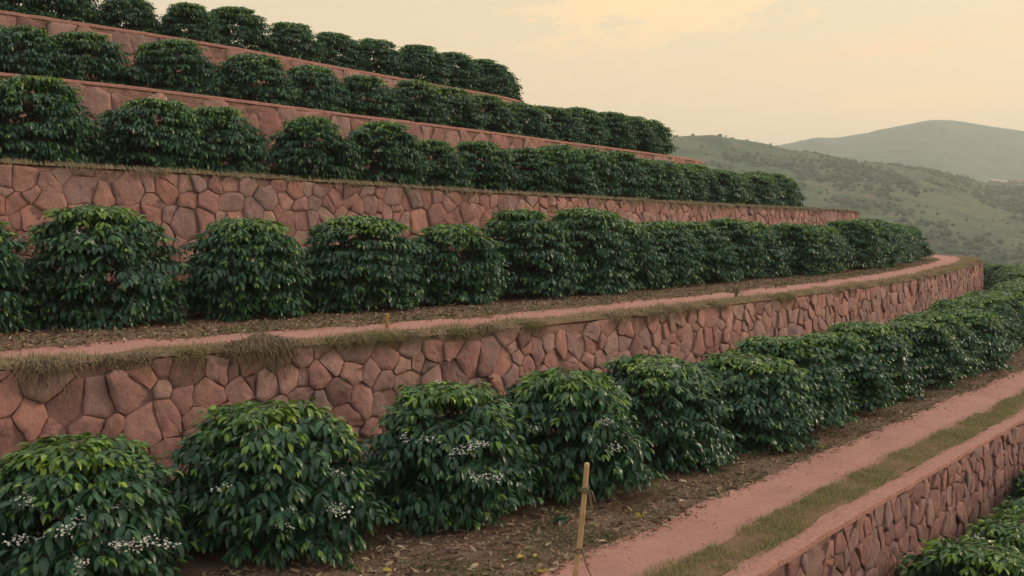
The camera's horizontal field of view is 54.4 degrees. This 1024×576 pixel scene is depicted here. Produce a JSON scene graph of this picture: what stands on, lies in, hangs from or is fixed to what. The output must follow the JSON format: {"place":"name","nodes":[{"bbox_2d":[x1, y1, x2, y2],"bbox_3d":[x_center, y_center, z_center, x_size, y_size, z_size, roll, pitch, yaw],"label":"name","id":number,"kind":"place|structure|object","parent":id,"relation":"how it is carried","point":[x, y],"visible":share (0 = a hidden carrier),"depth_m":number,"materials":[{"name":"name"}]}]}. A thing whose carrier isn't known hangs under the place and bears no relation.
{"place":"outdoors","nodes":[
{"label":"outdoors","id":0,"kind":"place"},
{"bbox_2d":[0,156,860,217],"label":"dry grass","id":1,"kind":"structure","parent":0,"point":[198,172],"depth_m":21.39,"materials":[{"name":"brown plant"}]},
{"bbox_2d":[0,256,939,350],"bbox_3d":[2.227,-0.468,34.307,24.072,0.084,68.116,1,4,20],"label":"terrace ground","id":2,"kind":"structure","parent":0,"point":[509,297],"depth_m":18.74,"materials":[{"name":"brown plant"}]},
{"bbox_2d":[0,221,45,332],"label":"coffee bush","id":3,"kind":"object","parent":2,"relation":"on","point":[14,274],"visible":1,"depth_m":15.13,"materials":[{"name":"green plant"}]},
{"bbox_2d":[12,203,199,330],"bbox_3d":[-6.822,-0.376,16.440,3.169,2.011,2.733,0,9,-10],"label":"coffee bush","id":4,"kind":"object","parent":2,"relation":"on","point":[151,288],"visible":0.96,"depth_m":15.91,"materials":[{"name":"green plant"}]},
{"bbox_2d":[178,216,317,321],"bbox_3d":[-4.779,-0.383,17.850,2.532,1.871,3.043,-4,8,-40],"label":"coffee bush","id":5,"kind":"object","parent":2,"relation":"on","point":[245,266],"visible":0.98,"depth_m":17.20,"materials":[{"name":"green plant"}]},
{"bbox_2d":[293,215,432,313],"bbox_3d":[-3.126,-0.509,19.635,2.975,1.883,2.901,5,5,21],"label":"coffee bush","id":6,"kind":"object","parent":2,"relation":"on","point":[381,261],"visible":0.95,"depth_m":18.93,"materials":[{"name":"green plant"}]},
{"bbox_2d":[0,164,858,318],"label":"stone wall","id":7,"kind":"structure","parent":2,"relation":"on","point":[178,206],"depth_m":20.31,"materials":[{"name":"brown stone"}]},
{"bbox_2d":[403,223,514,305],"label":"coffee bush","id":8,"kind":"object","parent":2,"relation":"on","point":[481,281],"visible":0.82,"depth_m":20.64,"materials":[{"name":"green plant"}]},
{"bbox_2d":[0,260,934,351],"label":"weeds","id":9,"kind":"object","parent":2,"relation":"on","point":[369,315],"visible":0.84,"depth_m":17.77,"materials":[{"name":"green plant"}]},
{"bbox_2d":[466,208,587,298],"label":"coffee bush","id":10,"kind":"object","parent":2,"relation":"on","point":[556,273],"visible":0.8,"depth_m":22.52,"materials":[{"name":"green plant"}]},
{"bbox_2d":[518,206,642,294],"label":"coffee bush","id":11,"kind":"object","parent":2,"relation":"on","point":[606,277],"visible":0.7,"depth_m":23.84,"materials":[{"name":"green plant"}]},
{"bbox_2d":[575,217,672,289],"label":"coffee bush","id":12,"kind":"object","parent":2,"relation":"on","point":[650,274],"visible":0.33,"depth_m":25.40,"materials":[{"name":"green plant"}]},
{"bbox_2d":[625,219,710,287],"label":"coffee bush","id":13,"kind":"object","parent":2,"relation":"on","point":[681,249],"visible":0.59,"depth_m":26.88,"materials":[{"name":"green plant"}]},
{"bbox_2d":[652,221,745,282],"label":"coffee bush","id":14,"kind":"object","parent":2,"relation":"on","point":[720,258],"visible":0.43,"depth_m":28.58,"materials":[{"name":"green plant"}]},
{"bbox_2d":[696,217,774,278],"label":"coffee bush","id":15,"kind":"object","parent":2,"relation":"on","point":[751,253],"visible":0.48,"depth_m":30.30,"materials":[{"name":"green plant"}]},
{"bbox_2d":[729,220,796,278],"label":"coffee bush","id":16,"kind":"object","parent":2,"relation":"on","point":[773,269],"visible":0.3,"depth_m":31.61,"materials":[{"name":"green plant"}]},
{"bbox_2d":[767,223,836,275],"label":"coffee bush","id":17,"kind":"object","parent":2,"relation":"on","point":[808,247],"visible":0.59,"depth_m":32.99,"materials":[{"name":"green plant"}]},
{"bbox_2d":[778,225,849,273],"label":"coffee bush","id":18,"kind":"object","parent":2,"relation":"on","point":[835,266],"visible":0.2,"depth_m":34.73,"materials":[{"name":"green plant"}]},
{"bbox_2d":[825,219,886,268],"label":"coffee bush","id":19,"kind":"object","parent":2,"relation":"on","point":[859,239],"visible":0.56,"depth_m":37.66,"materials":[{"name":"green plant"}]},
{"bbox_2d":[850,218,904,267],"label":"coffee bush","id":20,"kind":"object","parent":2,"relation":"on","point":[894,254],"visible":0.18,"depth_m":40.72,"materials":[{"name":"green plant"}]},
{"bbox_2d":[0,255,961,358],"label":"path","id":21,"kind":"structure","parent":0,"point":[103,348],"depth_m":16.94,"materials":[{"name":"brown soil"}]},
{"bbox_2d":[0,254,983,377],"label":"grass verge","id":22,"kind":"object","parent":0,"point":[470,326],"depth_m":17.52,"materials":[{"name":"plant"}]},
{"bbox_2d":[20,0,1023,145],"label":"sky","id":23,"kind":"structure","parent":0,"point":[776,72],"materials":[{"name":"beige"}]},
{"bbox_2d":[76,135,1023,339],"bbox_3d":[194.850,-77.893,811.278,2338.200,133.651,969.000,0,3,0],"label":"hill","id":24,"kind":"structure","parent":0,"point":[956,207],"depth_m":603.95,"materials":[{"name":"green plant"}]},
{"bbox_2d":[666,134,1023,264],"bbox_3d":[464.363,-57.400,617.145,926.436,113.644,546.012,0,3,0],"label":"woods","id":25,"kind":"object","parent":24,"relation":"on","point":[863,168],"visible":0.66,"depth_m":623.62,"materials":[{"name":"green plant"}]},
{"bbox_2d":[84,346,1023,575],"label":"terrace ground","id":26,"kind":"structure","parent":0,"point":[208,561],"depth_m":11.37,"materials":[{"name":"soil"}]},
{"bbox_2d":[0,432,202,575],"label":"coffee bush","id":27,"kind":"object","parent":26,"relation":"on","point":[112,497],"visible":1,"depth_m":9.44,"materials":[{"name":"green plant"}]},
{"bbox_2d":[162,397,398,571],"bbox_3d":[-2.726,2.119,11.342,2.907,1.644,2.730,0,3,0],"label":"coffee bush","id":28,"kind":"object","parent":26,"relation":"on","point":[239,480],"visible":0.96,"depth_m":10.73,"materials":[{"name":"green plant"}]},
{"bbox_2d":[358,378,549,536],"bbox_3d":[-0.787,2.155,12.735,2.593,1.914,2.963,0,3,0],"label":"coffee bush","id":29,"kind":"object","parent":26,"relation":"on","point":[477,466],"visible":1,"depth_m":11.95,"materials":[{"name":"green plant"}]},
{"bbox_2d":[0,262,983,519],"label":"stone wall","id":30,"kind":"structure","parent":26,"relation":"on","point":[160,414],"depth_m":14.33,"materials":[{"name":"brown stone"}]},
{"bbox_2d":[0,355,100,401],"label":"hanging grass","id":31,"kind":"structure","parent":30,"relation":"hanging from","point":[39,364],"depth_m":11.43,"materials":[{"name":"green plant"}]},
{"bbox_2d":[104,349,180,387],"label":"hanging grass","id":32,"kind":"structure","parent":30,"relation":"hanging from","point":[142,355],"depth_m":12.22,"materials":[{"name":"green plant"}]},
{"bbox_2d":[168,346,226,388],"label":"hanging grass","id":33,"kind":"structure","parent":30,"relation":"hanging from","point":[186,351],"depth_m":12.61,"materials":[{"name":"green plant"}]},
{"bbox_2d":[200,332,329,382],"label":"hanging grass","id":34,"kind":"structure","parent":30,"relation":"hanging from","point":[253,345],"depth_m":13.18,"materials":[{"name":"green plant"}]},
{"bbox_2d":[493,367,668,505],"bbox_3d":[0.793,1.948,13.900,2.647,1.680,2.969,0,3,0],"label":"coffee bush","id":35,"kind":"object","parent":26,"relation":"on","point":[608,445],"visible":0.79,"depth_m":13.08,"materials":[{"name":"green plant"}]},
{"bbox_2d":[577,353,741,474],"bbox_3d":[2.183,1.848,15.486,2.837,1.671,2.952,4,6,7],"label":"coffee bush","id":36,"kind":"object","parent":26,"relation":"on","point":[686,387],"visible":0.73,"depth_m":14.84,"materials":[{"name":"green plant"}]},
{"bbox_2d":[359,351,1023,575],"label":"pebbles","id":37,"kind":"object","parent":26,"relation":"on","point":[555,572],"visible":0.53,"depth_m":12.23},
{"bbox_2d":[394,352,1023,575],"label":"weeds","id":38,"kind":"object","parent":26,"relation":"on","point":[566,529],"visible":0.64,"depth_m":12.25,"materials":[{"name":"green plant"}]},
{"bbox_2d":[662,351,825,455],"bbox_3d":[3.806,1.848,16.786,3.170,1.541,2.779,3,8,4],"label":"coffee bush","id":39,"kind":"object","parent":26,"relation":"on","point":[771,420],"visible":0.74,"depth_m":16.11,"materials":[{"name":"green plant"}]},
{"bbox_2d":[718,336,859,427],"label":"coffee bush","id":40,"kind":"object","parent":26,"relation":"on","point":[799,351],"visible":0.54,"depth_m":17.69,"materials":[{"name":"green plant"}]},
{"bbox_2d":[791,330,904,414],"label":"coffee bush","id":41,"kind":"object","parent":26,"relation":"on","point":[867,372],"visible":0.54,"depth_m":19.06,"materials":[{"name":"green plant"}]},
{"bbox_2d":[821,321,934,403],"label":"coffee bush","id":42,"kind":"object","parent":26,"relation":"on","point":[891,347],"visible":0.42,"depth_m":20.73,"materials":[{"name":"green plant"}]},
{"bbox_2d":[880,320,978,389],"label":"coffee bush","id":43,"kind":"object","parent":26,"relation":"on","point":[936,339],"visible":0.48,"depth_m":22.27,"materials":[{"name":"green plant"}]},
{"bbox_2d":[889,311,988,378],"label":"coffee bush","id":44,"kind":"object","parent":26,"relation":"on","point":[968,343],"visible":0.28,"depth_m":23.72,"materials":[{"name":"green plant"}]},
{"bbox_2d":[918,298,1019,361],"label":"coffee bush","id":45,"kind":"object","parent":26,"relation":"on","point":[958,303],"visible":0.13,"depth_m":27.26,"materials":[{"name":"green plant"}]},
{"bbox_2d":[924,307,1015,371],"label":"coffee bush","id":46,"kind":"object","parent":26,"relation":"on","point":[984,323],"visible":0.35,"depth_m":25.12,"materials":[{"name":"green plant"}]},
{"bbox_2d":[953,293,1023,351],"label":"coffee bush","id":47,"kind":"object","parent":26,"relation":"on","point":[1005,309],"visible":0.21,"depth_m":28.40,"materials":[{"name":"green plant"}]},
{"bbox_2d":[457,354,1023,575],"bbox_3d":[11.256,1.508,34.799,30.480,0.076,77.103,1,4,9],"label":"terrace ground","id":48,"kind":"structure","parent":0,"point":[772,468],"depth_m":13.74,"materials":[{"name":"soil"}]},
{"bbox_2d":[540,369,1023,575],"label":"path","id":49,"kind":"structure","parent":0,"point":[619,559],"depth_m":13.49,"materials":[{"name":"brown soil"}]},
{"bbox_2d":[573,462,594,575],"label":"bamboo stake","id":50,"kind":"object","parent":49,"relation":"on","point":[584,491],"visible":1,"depth_m":9.76,"materials":[{"name":"wood"}]},
{"bbox_2d":[636,277,1023,575],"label":"grass verge","id":51,"kind":"object","parent":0,"point":[737,542],"depth_m":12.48,"materials":[{"name":"plant"}]},
{"bbox_2d":[776,120,1023,182],"bbox_3d":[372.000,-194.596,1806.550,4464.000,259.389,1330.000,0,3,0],"label":"hill","id":52,"kind":"structure","parent":0,"point":[980,153],"depth_m":1662.76,"materials":[{"name":"green plant"}]},
{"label":"terrace ground","id":53,"kind":"structure","parent":0,"visible":0},
{"bbox_2d":[12,0,105,24],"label":"coffee bush","id":54,"kind":"object","parent":53,"relation":"on","point":[84,11],"visible":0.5,"depth_m":28.54,"materials":[{"name":"green plant"}]},
{"bbox_2d":[91,0,165,34],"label":"coffee bush","id":55,"kind":"object","parent":53,"relation":"on","point":[140,14],"visible":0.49,"depth_m":29.89,"materials":[{"name":"green plant"}]},
{"bbox_2d":[157,1,225,44],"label":"coffee bush","id":56,"kind":"object","parent":53,"relation":"on","point":[195,21],"visible":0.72,"depth_m":31.03,"materials":[{"name":"green plant"}]},
{"bbox_2d":[208,6,282,55],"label":"coffee bush","id":57,"kind":"object","parent":53,"relation":"on","point":[247,30],"visible":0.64,"depth_m":32.78,"materials":[{"name":"green plant"}]},
{"bbox_2d":[267,21,331,63],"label":"coffee bush","id":58,"kind":"object","parent":53,"relation":"on","point":[300,34],"visible":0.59,"depth_m":34.10,"materials":[{"name":"green plant"}]},
{"bbox_2d":[302,31,371,71],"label":"coffee bush","id":59,"kind":"object","parent":53,"relation":"on","point":[347,47],"visible":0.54,"depth_m":35.63,"materials":[{"name":"green plant"}]},
{"bbox_2d":[357,37,409,78],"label":"coffee bush","id":60,"kind":"object","parent":53,"relation":"on","point":[385,56],"visible":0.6,"depth_m":36.56,"materials":[{"name":"green plant"}]},
{"bbox_2d":[390,44,452,86],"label":"coffee bush","id":61,"kind":"object","parent":53,"relation":"on","point":[418,58],"visible":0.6,"depth_m":38.00,"materials":[{"name":"green plant"}]},
{"bbox_2d":[424,51,486,90],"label":"coffee bush","id":62,"kind":"object","parent":53,"relation":"on","point":[468,77],"visible":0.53,"depth_m":39.49,"materials":[{"name":"green plant"}]},
{"bbox_2d":[472,58,515,96],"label":"coffee bush","id":63,"kind":"object","parent":53,"relation":"on","point":[488,67],"visible":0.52,"depth_m":40.75,"materials":[{"name":"green plant"}]},
{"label":"terrace ground","id":64,"kind":"structure","parent":0,"visible":0},
{"bbox_2d":[720,409,1023,575],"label":"stone wall","id":65,"kind":"structure","parent":64,"relation":"on","point":[887,530],"depth_m":14.09,"materials":[{"name":"brown stone"}]},
{"bbox_2d":[893,533,1023,575],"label":"coffee bush","id":66,"kind":"object","parent":64,"relation":"on","point":[968,556],"visible":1,"depth_m":12.88,"materials":[{"name":"green plant"}]},
{"bbox_2d":[952,508,1023,575],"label":"coffee bush","id":67,"kind":"object","parent":64,"relation":"on","point":[1006,530],"visible":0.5,"depth_m":14.38,"materials":[{"name":"green plant"}]},
{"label":"terrace ground","id":68,"kind":"structure","parent":0,"visible":0},
{"bbox_2d":[0,75,112,165],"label":"coffee bush","id":69,"kind":"object","parent":68,"relation":"on","point":[58,121],"visible":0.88,"depth_m":19.97,"materials":[{"name":"green plant"}]},
{"bbox_2d":[81,95,217,173],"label":"coffee bush","id":70,"kind":"object","parent":68,"relation":"on","point":[122,144],"visible":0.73,"depth_m":21.51,"materials":[{"name":"green plant"}]},
{"bbox_2d":[172,104,277,176],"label":"coffee bush","id":71,"kind":"object","parent":68,"relation":"on","point":[248,151],"visible":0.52,"depth_m":22.99,"materials":[{"name":"green plant"}]},
{"bbox_2d":[266,115,367,181],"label":"coffee bush","id":72,"kind":"object","parent":68,"relation":"on","point":[330,156],"visible":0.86,"depth_m":24.34,"materials":[{"name":"green plant"}]},
{"bbox_2d":[0,72,703,185],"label":"stone wall","id":73,"kind":"structure","parent":68,"relation":"on","point":[267,118],"depth_m":25.92,"materials":[{"name":"brown stone"}]},
{"bbox_2d":[343,121,434,185],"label":"coffee bush","id":74,"kind":"object","parent":68,"relation":"on","point":[391,156],"visible":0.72,"depth_m":25.92,"materials":[{"name":"green plant"}]},
{"bbox_2d":[396,138,476,190],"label":"coffee bush","id":75,"kind":"object","parent":68,"relation":"on","point":[446,159],"visible":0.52,"depth_m":27.75,"materials":[{"name":"green plant"}]},
{"bbox_2d":[444,140,524,193],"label":"coffee bush","id":76,"kind":"object","parent":68,"relation":"on","point":[493,166],"visible":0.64,"depth_m":29.02,"materials":[{"name":"green plant"}]},
{"bbox_2d":[478,146,568,194],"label":"coffee bush","id":77,"kind":"object","parent":68,"relation":"on","point":[540,161],"visible":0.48,"depth_m":30.45,"materials":[{"name":"green plant"}]},
{"bbox_2d":[522,144,604,195],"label":"coffee bush","id":78,"kind":"object","parent":68,"relation":"on","point":[575,172],"visible":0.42,"depth_m":31.49,"materials":[{"name":"green plant"}]},
{"bbox_2d":[558,147,625,196],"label":"coffee bush","id":79,"kind":"object","parent":68,"relation":"on","point":[594,159],"visible":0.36,"depth_m":33.32,"materials":[{"name":"green plant"}]},
{"bbox_2d":[590,150,655,198],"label":"coffee bush","id":80,"kind":"object","parent":68,"relation":"on","point":[636,178],"visible":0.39,"depth_m":34.52,"materials":[{"name":"green plant"}]},
{"bbox_2d":[618,157,677,200],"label":"coffee bush","id":81,"kind":"object","parent":68,"relation":"on","point":[662,192],"visible":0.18,"depth_m":36.48,"materials":[{"name":"green plant"}]},
{"bbox_2d":[629,159,694,201],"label":"coffee bush","id":82,"kind":"object","parent":68,"relation":"on","point":[679,186],"visible":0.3,"depth_m":37.49,"materials":[{"name":"green plant"}]},
{"bbox_2d":[678,164,711,202],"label":"coffee bush","id":83,"kind":"object","parent":68,"relation":"on","point":[700,193],"visible":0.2,"depth_m":39.60,"materials":[{"name":"green plant"}]},
{"bbox_2d":[680,163,729,203],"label":"coffee bush","id":84,"kind":"object","parent":68,"relation":"on","point":[710,180],"visible":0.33,"depth_m":41.21,"materials":[{"name":"green plant"}]},
{"bbox_2d":[709,168,753,204],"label":"coffee bush","id":85,"kind":"object","parent":68,"relation":"on","point":[733,181],"visible":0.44,"depth_m":42.51,"materials":[{"name":"green plant"}]},
{"bbox_2d":[738,174,779,205],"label":"coffee bush","id":86,"kind":"object","parent":68,"relation":"on","point":[762,189],"visible":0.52,"depth_m":45.66,"materials":[{"name":"green plant"}]},
{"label":"terrace ground","id":87,"kind":"structure","parent":0,"visible":0},
{"bbox_2d":[0,24,73,77],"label":"coffee bush","id":88,"kind":"object","parent":87,"relation":"on","point":[38,52],"visible":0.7,"depth_m":24.58,"materials":[{"name":"green plant"}]},
{"bbox_2d":[34,31,145,86],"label":"coffee bush","id":89,"kind":"object","parent":87,"relation":"on","point":[104,65],"visible":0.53,"depth_m":25.65,"materials":[{"name":"green plant"}]},
{"bbox_2d":[109,38,228,97],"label":"coffee bush","id":90,"kind":"object","parent":87,"relation":"on","point":[193,75],"visible":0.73,"depth_m":26.92,"materials":[{"name":"green plant"}]},
{"bbox_2d":[212,53,301,106],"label":"coffee bush","id":91,"kind":"object","parent":87,"relation":"on","point":[251,69],"visible":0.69,"depth_m":28.35,"materials":[{"name":"green plant"}]},
{"bbox_2d":[0,10,519,116],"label":"stone wall","id":92,"kind":"structure","parent":87,"relation":"on","point":[129,39],"depth_m":28.25,"materials":[{"name":"brown stone"}]},
{"bbox_2d":[286,64,355,113],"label":"coffee bush","id":93,"kind":"object","parent":87,"relation":"on","point":[328,92],"visible":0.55,"depth_m":30.15,"materials":[{"name":"green plant"}]},
{"bbox_2d":[335,74,408,119],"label":"coffee bush","id":94,"kind":"object","parent":87,"relation":"on","point":[363,85],"visible":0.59,"depth_m":31.97,"materials":[{"name":"green plant"}]},
{"bbox_2d":[374,79,454,125],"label":"coffee bush","id":95,"kind":"object","parent":87,"relation":"on","point":[431,110],"visible":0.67,"depth_m":33.32,"materials":[{"name":"green plant"}]},
{"bbox_2d":[406,86,492,130],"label":"coffee bush","id":96,"kind":"object","parent":87,"relation":"on","point":[462,105],"visible":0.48,"depth_m":34.68,"materials":[{"name":"green plant"}]},
{"bbox_2d":[459,94,524,135],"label":"coffee bush","id":97,"kind":"object","parent":87,"relation":"on","point":[503,119],"visible":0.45,"depth_m":36.12,"materials":[{"name":"green plant"}]},
{"bbox_2d":[489,101,562,140],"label":"coffee bush","id":98,"kind":"object","parent":87,"relation":"on","point":[536,126],"visible":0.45,"depth_m":37.59,"materials":[{"name":"green plant"}]},
{"bbox_2d":[519,105,588,143],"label":"coffee bush","id":99,"kind":"object","parent":87,"relation":"on","point":[570,127],"visible":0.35,"depth_m":39.16,"materials":[{"name":"green plant"}]},
{"bbox_2d":[556,106,611,146],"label":"coffee bush","id":100,"kind":"object","parent":87,"relation":"on","point":[594,125],"visible":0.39,"depth_m":40.33,"materials":[{"name":"green plant"}]},
{"bbox_2d":[587,111,641,149],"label":"coffee bush","id":101,"kind":"object","parent":87,"relation":"on","point":[618,139],"visible":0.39,"depth_m":42.00,"materials":[{"name":"green plant"}]},
{"bbox_2d":[607,116,664,153],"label":"coffee bush","id":102,"kind":"object","parent":87,"relation":"on","point":[648,143],"visible":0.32,"depth_m":43.45,"materials":[{"name":"green plant"}]},
{"bbox_2d":[631,118,680,154],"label":"coffee bush","id":103,"kind":"object","parent":87,"relation":"on","point":[663,133],"visible":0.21,"depth_m":45.17,"materials":[{"name":"green plant"}]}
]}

